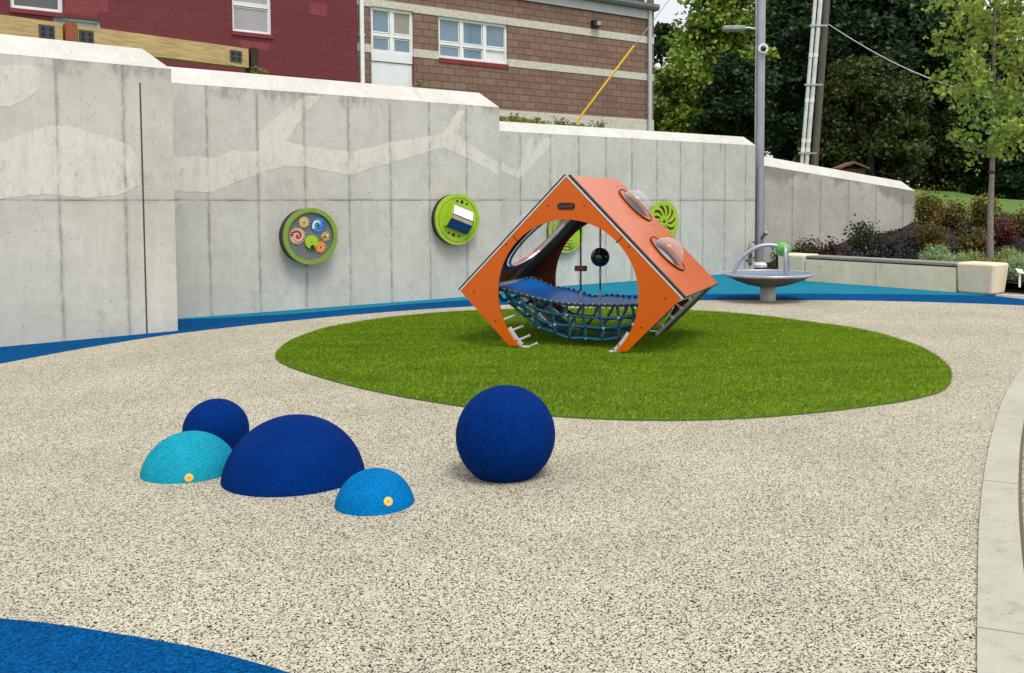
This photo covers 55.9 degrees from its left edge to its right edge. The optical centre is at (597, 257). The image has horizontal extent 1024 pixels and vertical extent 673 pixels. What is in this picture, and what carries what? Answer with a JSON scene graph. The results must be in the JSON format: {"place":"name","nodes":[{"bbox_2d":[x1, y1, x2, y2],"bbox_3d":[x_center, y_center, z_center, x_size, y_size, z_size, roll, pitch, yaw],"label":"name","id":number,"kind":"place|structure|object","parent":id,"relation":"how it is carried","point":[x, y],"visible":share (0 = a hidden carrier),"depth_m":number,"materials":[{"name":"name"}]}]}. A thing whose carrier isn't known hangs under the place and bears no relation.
{"place":"outdoors","nodes":[
{"label":"outdoors","id":0,"kind":"place"},
{"bbox_2d":[0,282,1023,672],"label":"play surface","id":1,"kind":"object","parent":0,"point":[836,542],"visible":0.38,"depth_m":4.23,"materials":[{"name":"beige rubber"}]},
{"bbox_2d":[0,618,289,672],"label":"blue surface","id":2,"kind":"object","parent":1,"relation":"on","point":[32,647],"visible":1,"depth_m":3.06,"materials":[{"name":"rubber"}]},
{"bbox_2d":[140,431,231,483],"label":"rubber dome","id":3,"kind":"structure","parent":1,"relation":"on","point":[187,457],"depth_m":4.99,"materials":[{"name":"rubber"}]},
{"bbox_2d":[182,398,248,449],"bbox_3d":[-2.238,0.984,5.618,0.368,0.309,0.368,0,3,0],"label":"rubber ball","id":4,"kind":"object","parent":1,"relation":"on","point":[226,421],"visible":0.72,"depth_m":5.50,"materials":[{"name":"blue rubber"}]},
{"bbox_2d":[220,414,364,496],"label":"rubber dome","id":5,"kind":"structure","parent":1,"relation":"on","point":[291,455],"depth_m":4.80,"materials":[{"name":"blue rubber"}]},
{"bbox_2d":[334,468,413,515],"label":"rubber dome","id":6,"kind":"structure","parent":1,"relation":"on","point":[374,491],"depth_m":4.47,"materials":[{"name":"rubber"}]},
{"bbox_2d":[456,385,554,482],"bbox_3d":[-0.487,0.924,5.066,0.524,0.494,0.524,0,3,0],"label":"rubber ball","id":7,"kind":"object","parent":1,"relation":"on","point":[505,433],"visible":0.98,"depth_m":4.88,"materials":[{"name":"blue rubber"}]},
{"bbox_2d":[0,294,1023,363],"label":"blue border","id":8,"kind":"object","parent":1,"relation":"on","point":[14,353],"visible":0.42,"depth_m":12.27,"materials":[{"name":"rubber"}]},
{"bbox_2d":[178,274,985,319],"bbox_3d":[1.274,0.625,14.229,6.192,0.050,12.518,3,5,43],"label":"teal surface","id":9,"kind":"object","parent":8,"relation":"on","point":[726,285],"visible":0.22,"depth_m":15.19,"materials":[{"name":"rubber"}]},
{"bbox_2d":[745,241,754,265],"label":"shrub","id":10,"kind":"object","parent":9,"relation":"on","point":[750,260],"visible":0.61,"depth_m":19.19,"materials":[{"name":"green plant"}]},
{"bbox_2d":[778,253,1008,294],"bbox_3d":[4.847,0.258,16.278,0.505,0.515,4.123,-3,5,-41],"label":"bench","id":11,"kind":"object","parent":9,"relation":"on","point":[981,277],"visible":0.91,"depth_m":15.72,"materials":[{"name":"cast stone"},{"name":"dark brown wood"}]},
{"bbox_2d":[275,307,952,420],"bbox_3d":[0.004,0.898,9.559,6.339,0.050,6.517,0,3,0],"label":"turf base","id":12,"kind":"object","parent":1,"relation":"on","point":[646,407],"visible":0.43,"depth_m":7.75,"materials":[{"name":"green plastic"}]},
{"bbox_2d":[458,174,718,352],"bbox_3d":[-0.048,0.021,9.866,2.314,1.702,1.592,1,4,18],"label":"play cube","id":13,"kind":"object","parent":12,"relation":"on","point":[616,210],"visible":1,"depth_m":9.41,"materials":[{"name":"orange plastic"}]},
{"bbox_2d":[722,242,814,300],"bbox_3d":[2.465,0.203,13.869,1.330,0.850,1.330,0,3,0],"label":"spinner dish","id":14,"kind":"object","parent":1,"relation":"on","point":[767,281],"visible":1,"depth_m":13.78,"materials":[{"name":"silver metal"}]},
{"bbox_2d":[997,294,1023,297],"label":"edging","id":15,"kind":"object","parent":1,"relation":"on","point":[1014,296],"visible":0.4,"depth_m":14.35,"materials":[{"name":"concrete"}]},
{"bbox_2d":[499,116,1023,221],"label":"hillside","id":16,"kind":"structure","parent":0,"point":[1010,206],"depth_m":26.96,"materials":[{"name":"green plant"}]},
{"bbox_2d":[0,14,258,73],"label":"guard rail","id":17,"kind":"object","parent":16,"relation":"on","point":[165,48],"visible":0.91,"depth_m":12.12,"materials":[{"name":"wood"}]},
{"bbox_2d":[0,0,357,82],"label":"red building","id":18,"kind":"structure","parent":16,"relation":"on","point":[313,39],"depth_m":24.17,"materials":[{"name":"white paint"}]},
{"bbox_2d":[10,0,62,12],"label":"window","id":19,"kind":"structure","parent":18,"relation":"in","point":[42,5],"depth_m":21.40,"materials":[{"name":"white paint"}]},
{"bbox_2d":[53,17,99,27],"bbox_3d":[-11.874,-4.930,21.854,0.962,1.000,0.070,-3,4,-38],"label":"window","id":20,"kind":"structure","parent":18,"relation":"in","point":[90,23],"depth_m":21.87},
{"bbox_2d":[232,0,270,34],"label":"window","id":21,"kind":"structure","parent":18,"relation":"in","point":[252,16],"depth_m":24.27,"materials":[{"name":"grey glass"}]},
{"bbox_2d":[357,0,660,130],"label":"brick building","id":22,"kind":"structure","parent":16,"relation":"on","point":[544,60],"depth_m":29.34,"materials":[{"name":"brown brick"}]},
{"bbox_2d":[371,6,412,55],"bbox_3d":[-5.753,-6.279,26.672,1.284,1.240,0.070,-3,4,-38],"label":"window","id":23,"kind":"structure","parent":22,"relation":"in","point":[391,29],"depth_m":26.65,"materials":[{"name":"glass"}]},
{"bbox_2d":[371,52,412,86],"bbox_3d":[-5.754,-4.553,26.777,1.284,2.215,0.085,-3,4,-38],"label":"wall panel","id":24,"kind":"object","parent":22,"relation":"in","point":[383,73],"depth_m":26.73,"materials":[{"name":"white paint"}]},
{"bbox_2d":[438,16,506,63],"bbox_3d":[-3.697,-6.373,28.268,2.342,1.188,0.070,-3,4,-38],"label":"window","id":25,"kind":"structure","parent":22,"relation":"in","point":[460,39],"depth_m":28.27,"materials":[{"name":"glass"}]},
{"bbox_2d":[575,0,668,123],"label":"guy wire","id":26,"kind":"object","parent":16,"relation":"attached to","point":[605,83],"visible":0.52,"depth_m":29.92,"materials":[{"name":"yellow plastic"}]},
{"bbox_2d":[654,20,702,121],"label":"broadleaf tree","id":27,"kind":"object","parent":16,"relation":"on","point":[661,29],"visible":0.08,"depth_m":45.96,"materials":[{"name":"green plant"}]},
{"bbox_2d":[654,46,731,134],"bbox_3d":[3.267,-5.720,37.630,4.473,5.059,3.346,2,4,29],"label":"broadleaf tree","id":28,"kind":"object","parent":16,"relation":"on","point":[680,79],"visible":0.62,"depth_m":36.83,"materials":[{"name":"green plant"}]},
{"bbox_2d":[662,0,779,80],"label":"broadleaf tree","id":29,"kind":"object","parent":16,"relation":"on","point":[704,34],"visible":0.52,"depth_m":38.84,"materials":[{"name":"green plant"}]},
{"bbox_2d":[690,52,798,156],"bbox_3d":[5.423,-5.277,35.705,3.933,4.636,3.746,0,3,0],"label":"broadleaf tree","id":30,"kind":"object","parent":16,"relation":"on","point":[729,91],"visible":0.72,"depth_m":35.17,"materials":[{"name":"green plant"}]},
{"bbox_2d":[742,0,816,158],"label":"broadleaf tree","id":31,"kind":"object","parent":16,"relation":"on","point":[782,14],"visible":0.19,"depth_m":42.65,"materials":[{"name":"green plant"}]},
{"bbox_2d":[743,0,829,167],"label":"broadleaf tree","id":32,"kind":"object","parent":16,"relation":"on","point":[771,152],"depth_m":44.36,"materials":[{"name":"green plant"}]},
{"bbox_2d":[798,0,829,165],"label":"utility pole","id":33,"kind":"object","parent":16,"relation":"on","point":[820,88],"visible":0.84,"depth_m":24.61,"materials":[{"name":"grey wood"}]},
{"bbox_2d":[828,24,1018,106],"bbox_3d":[7.339,-3.420,19.206,0.024,4.559,11.614,-1,4,-14],"label":"overhead cable","id":34,"kind":"object","parent":33,"relation":"attached to","point":[894,62],"visible":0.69,"depth_m":21.75,"materials":[{"name":"grey metal"}]},
{"bbox_2d":[773,107,857,168],"bbox_3d":[8.340,-4.123,36.466,3.427,3.315,3.485,0,3,0],"label":"broadleaf tree","id":35,"kind":"object","parent":16,"relation":"on","point":[785,152],"visible":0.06,"depth_m":36.61,"materials":[{"name":"green plant"}]},
{"bbox_2d":[831,161,869,174],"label":"garden shed","id":36,"kind":"structure","parent":16,"relation":"on","point":[860,168],"depth_m":30.89,"materials":[{"name":"brown wood"}]},
{"bbox_2d":[748,0,970,139],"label":"broadleaf tree","id":37,"kind":"object","parent":16,"relation":"on","point":[870,24],"visible":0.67,"depth_m":37.77,"materials":[{"name":"green plant"}]},
{"bbox_2d":[792,53,937,184],"bbox_3d":[9.700,-4.715,34.603,5.332,5.306,4.443,0,3,0],"label":"broadleaf tree","id":38,"kind":"object","parent":16,"relation":"on","point":[896,149],"visible":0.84,"depth_m":34.07,"materials":[{"name":"green plant"}]},
{"bbox_2d":[854,0,1008,176],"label":"broadleaf tree","id":39,"kind":"object","parent":16,"relation":"on","point":[987,57],"visible":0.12,"depth_m":38.53,"materials":[{"name":"green plant"}]},
{"bbox_2d":[903,96,999,193],"bbox_3d":[14.539,-4.440,39.456,3.872,4.768,3.002,2,4,28],"label":"broadleaf tree","id":40,"kind":"object","parent":16,"relation":"on","point":[935,164],"visible":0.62,"depth_m":38.80,"materials":[{"name":"green plant"}]},
{"bbox_2d":[925,0,1023,190],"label":"broadleaf tree","id":41,"kind":"object","parent":16,"relation":"on","point":[999,72],"visible":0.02,"depth_m":42.30,"materials":[{"name":"green plant"}]},
{"bbox_2d":[941,81,1023,199],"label":"broadleaf tree","id":42,"kind":"object","parent":16,"relation":"on","point":[1009,180],"visible":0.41,"depth_m":38.28,"materials":[{"name":"green plant"}]},
{"bbox_2d":[979,4,1023,199],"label":"broadleaf tree","id":43,"kind":"object","parent":16,"relation":"on","point":[1016,52],"visible":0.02,"depth_m":42.13,"materials":[{"name":"green plant"}]},
{"bbox_2d":[654,0,1023,184],"label":"sky","id":44,"kind":"structure","parent":0,"point":[667,14],"materials":[{"name":"white"}]},
{"bbox_2d":[755,213,1023,284],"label":"planting bed","id":45,"kind":"object","parent":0,"point":[948,233],"visible":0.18,"depth_m":20.16,"materials":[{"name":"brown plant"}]},
{"bbox_2d":[722,0,768,268],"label":"lamp post","id":46,"kind":"object","parent":45,"relation":"on","point":[761,48],"visible":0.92,"depth_m":19.99,"materials":[{"name":"grey metal"}]},
{"bbox_2d":[770,242,790,265],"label":"shrub","id":47,"kind":"object","parent":45,"relation":"on","point":[776,258],"visible":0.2,"depth_m":19.05,"materials":[{"name":"green plant"}]},
{"bbox_2d":[790,234,829,254],"bbox_3d":[4.088,-0.142,18.633,0.847,0.623,0.722,1,4,19],"label":"shrub","id":48,"kind":"object","parent":45,"relation":"on","point":[809,247],"visible":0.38,"depth_m":18.52,"materials":[{"name":"green plant"}]},
{"bbox_2d":[820,236,843,253],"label":"shrub","id":49,"kind":"object","parent":45,"relation":"on","point":[832,245],"visible":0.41,"depth_m":19.29,"materials":[{"name":"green plant"}]},
{"bbox_2d":[825,248,847,255],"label":"perennial plant","id":50,"kind":"object","parent":45,"relation":"on","point":[844,253],"visible":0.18,"depth_m":17.92,"materials":[{"name":"purple plant"}]},
{"bbox_2d":[844,245,872,256],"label":"perennial plant","id":51,"kind":"object","parent":45,"relation":"on","point":[855,253],"visible":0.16,"depth_m":17.56,"materials":[{"name":"purple plant"}]},
{"bbox_2d":[842,213,887,255],"bbox_3d":[5.270,-0.412,18.925,0.894,0.918,0.966,0,3,0],"label":"shrub","id":52,"kind":"object","parent":45,"relation":"on","point":[863,237],"visible":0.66,"depth_m":18.79,"materials":[{"name":"green plant"}]},
{"bbox_2d":[861,238,889,257],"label":"perennial plant","id":53,"kind":"object","parent":45,"relation":"on","point":[878,253],"visible":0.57,"depth_m":17.98,"materials":[{"name":"purple plant"}]},
{"bbox_2d":[874,231,909,257],"bbox_3d":[5.587,-0.218,18.354,0.648,0.576,0.648,2,4,34],"label":"perennial plant","id":54,"kind":"object","parent":45,"relation":"on","point":[891,248],"visible":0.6,"depth_m":18.29,"materials":[{"name":"purple plant"}]},
{"bbox_2d":[889,244,918,258],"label":"perennial plant","id":55,"kind":"object","parent":45,"relation":"on","point":[905,255],"visible":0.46,"depth_m":17.18,"materials":[{"name":"purple plant"}]},
{"bbox_2d":[895,234,925,254],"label":"perennial plant","id":56,"kind":"object","parent":45,"relation":"on","point":[913,246],"visible":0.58,"depth_m":18.56,"materials":[{"name":"purple plant"}]},
{"bbox_2d":[897,217,954,250],"bbox_3d":[6.655,-0.471,19.358,1.148,0.693,0.800,0,3,0],"label":"shrub","id":57,"kind":"object","parent":45,"relation":"on","point":[929,236],"visible":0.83,"depth_m":19.19,"materials":[{"name":"green plant"}]},
{"bbox_2d":[911,181,949,222],"bbox_3d":[7.432,-1.216,21.548,0.880,0.983,0.970,0,3,0],"label":"shrub","id":58,"kind":"object","parent":45,"relation":"on","point":[925,203],"visible":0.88,"depth_m":21.48,"materials":[{"name":"green plant"}]},
{"bbox_2d":[917,242,949,260],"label":"perennial plant","id":59,"kind":"object","parent":45,"relation":"on","point":[934,253],"visible":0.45,"depth_m":16.58,"materials":[{"name":"green plant"}]},
{"bbox_2d":[931,194,970,228],"bbox_3d":[7.691,-0.980,20.769,0.889,0.772,0.883,0,3,0],"label":"shrub","id":60,"kind":"object","parent":45,"relation":"on","point":[951,217],"visible":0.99,"depth_m":20.67,"materials":[{"name":"green plant"}]},
{"bbox_2d":[939,250,971,261],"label":"perennial plant","id":61,"kind":"object","parent":45,"relation":"on","point":[959,258],"visible":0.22,"depth_m":16.17,"materials":[{"name":"green plant"}]},
{"bbox_2d":[953,221,978,241],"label":"perennial plant","id":62,"kind":"object","parent":45,"relation":"on","point":[962,231],"visible":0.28,"depth_m":19.57,"materials":[{"name":"green plant"}]},
{"bbox_2d":[910,0,1023,261],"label":"young tree","id":63,"kind":"object","parent":45,"relation":"on","point":[979,73],"visible":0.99,"depth_m":16.48,"materials":[{"name":"green plant"}]},
{"bbox_2d":[952,223,997,250],"bbox_3d":[7.411,-0.386,18.803,0.803,0.595,0.764,0,3,0],"label":"shrub","id":64,"kind":"object","parent":45,"relation":"on","point":[970,242],"visible":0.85,"depth_m":18.73,"materials":[{"name":"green plant"}]},
{"bbox_2d":[963,249,987,261],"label":"perennial plant","id":65,"kind":"object","parent":45,"relation":"on","point":[976,256],"visible":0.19,"depth_m":16.38,"materials":[{"name":"green plant"}]},
{"bbox_2d":[965,191,1005,228],"bbox_3d":[8.497,-1.035,20.974,0.868,0.849,0.849,0,3,0],"label":"shrub","id":66,"kind":"object","parent":45,"relation":"on","point":[979,211],"visible":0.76,"depth_m":20.92,"materials":[{"name":"green plant"}]},
{"bbox_2d":[976,214,1023,244],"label":"shrub","id":67,"kind":"object","parent":45,"relation":"on","point":[1005,233],"visible":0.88,"depth_m":18.83,"materials":[{"name":"red plant"}]},
{"bbox_2d":[989,244,1023,262],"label":"perennial plant","id":68,"kind":"object","parent":45,"relation":"on","point":[1005,253],"visible":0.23,"depth_m":16.20,"materials":[{"name":"green plant"}]},
{"bbox_2d":[1001,251,1023,281],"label":"perennial plant","id":69,"kind":"object","parent":45,"relation":"on","point":[1014,264],"visible":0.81,"depth_m":15.05,"materials":[{"name":"green plant"}]},
{"bbox_2d":[1003,204,1023,236],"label":"shrub","id":70,"kind":"object","parent":45,"relation":"on","point":[1019,218],"visible":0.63,"depth_m":19.50,"materials":[{"name":"green plant"}]},
{"bbox_2d":[1016,268,1023,286],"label":"plant label","id":71,"kind":"object","parent":45,"relation":"on","point":[1020,271],"visible":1,"depth_m":14.64,"materials":[{"name":"white paint"}]},
{"bbox_2d":[1022,445,1023,526],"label":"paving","id":72,"kind":"structure","parent":0,"point":[1023,485],"depth_m":4.87,"materials":[{"name":"grey concrete"}]},
{"bbox_2d":[1018,423,1023,567],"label":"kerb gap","id":73,"kind":"object","parent":72,"relation":"on","point":[1020,495],"visible":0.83,"depth_m":4.69,"materials":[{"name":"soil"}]},
{"label":"ground","id":74,"kind":"structure","parent":0,"visible":0},
{"bbox_2d":[0,34,177,346],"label":"retaining wall","id":75,"kind":"structure","parent":74,"relation":"on","point":[87,230],"depth_m":9.94,"materials":[{"name":"concrete"}]},
{"bbox_2d":[167,66,499,317],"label":"retaining wall","id":76,"kind":"structure","parent":74,"relation":"on","point":[376,173],"depth_m":12.85,"materials":[{"name":"concrete"}]},
{"bbox_2d":[243,66,267,73],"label":"weed","id":77,"kind":"object","parent":76,"relation":"on","point":[260,68],"visible":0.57,"depth_m":12.79,"materials":[{"name":"green plant"}]},
{"bbox_2d":[279,208,337,264],"bbox_3d":[-3.815,-0.279,12.642,0.744,0.744,0.180,-3,4,-40],"label":"gear panel","id":78,"kind":"object","parent":76,"relation":"attached to","point":[308,236],"visible":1,"depth_m":12.58,"materials":[{"name":"green plastic"}]},
{"bbox_2d":[413,80,426,87],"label":"weed","id":79,"kind":"object","parent":76,"relation":"on","point":[419,84],"visible":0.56,"depth_m":14.33,"materials":[{"name":"green plant"}]},
{"bbox_2d":[431,194,479,244],"bbox_3d":[-2.047,-0.555,14.047,0.750,0.750,0.275,-3,4,-40],"label":"mirror panel","id":80,"kind":"object","parent":76,"relation":"attached to","point":[455,219],"visible":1,"depth_m":13.97,"materials":[{"name":"green plastic"}]},
{"bbox_2d":[499,121,755,285],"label":"retaining wall","id":81,"kind":"structure","parent":74,"relation":"on","point":[703,185],"depth_m":17.19,"materials":[{"name":"concrete"}]},
{"bbox_2d":[499,113,517,121],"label":"weed","id":82,"kind":"object","parent":81,"relation":"on","point":[501,119],"visible":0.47,"depth_m":15.94,"materials":[{"name":"green plant"}]},
{"bbox_2d":[507,112,519,121],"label":"weed","id":83,"kind":"object","parent":81,"relation":"on","point":[515,119],"visible":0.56,"depth_m":15.98,"materials":[{"name":"green plant"}]},
{"bbox_2d":[516,116,527,122],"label":"weed","id":84,"kind":"object","parent":81,"relation":"on","point":[523,121],"visible":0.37,"depth_m":16.11,"materials":[{"name":"green plant"}]},
{"bbox_2d":[531,117,547,123],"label":"weed","id":85,"kind":"object","parent":81,"relation":"on","point":[536,118],"visible":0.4,"depth_m":16.33,"materials":[{"name":"green plant"}]},
{"bbox_2d":[547,116,564,124],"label":"weed","id":86,"kind":"object","parent":81,"relation":"on","point":[562,119],"visible":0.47,"depth_m":16.61,"materials":[{"name":"green plant"}]},
{"bbox_2d":[555,118,569,124],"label":"weed","id":87,"kind":"object","parent":81,"relation":"on","point":[563,123],"visible":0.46,"depth_m":16.65,"materials":[{"name":"green plant"}]},
{"bbox_2d":[547,220,583,252],"bbox_3d":[-0.538,-0.442,16.073,0.740,0.740,0.120,-3,4,-40],"label":"ring panel","id":88,"kind":"object","parent":81,"relation":"attached to","point":[572,244],"visible":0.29,"depth_m":16.09,"materials":[{"name":"green plastic"}]},
{"bbox_2d":[591,120,606,127],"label":"weed","id":89,"kind":"object","parent":81,"relation":"on","point":[601,125],"visible":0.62,"depth_m":17.23,"materials":[{"name":"green plant"}]},
{"bbox_2d":[649,201,678,236],"bbox_3d":[1.186,-0.656,17.539,0.750,0.750,0.094,-3,4,-40],"label":"wheel panel","id":90,"kind":"object","parent":81,"relation":"attached to","point":[664,214],"visible":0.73,"depth_m":17.56,"materials":[{"name":"green plastic"}]},
{"bbox_2d":[763,157,914,262],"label":"retaining wall","id":91,"kind":"structure","parent":74,"relation":"on","point":[802,201],"depth_m":21.09,"materials":[{"name":"concrete"}]},
{"bbox_2d":[977,366,1023,672],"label":"kerb","id":92,"kind":"structure","parent":74,"relation":"on","point":[1000,626],"depth_m":3.93,"materials":[{"name":"concrete"}]}
]}

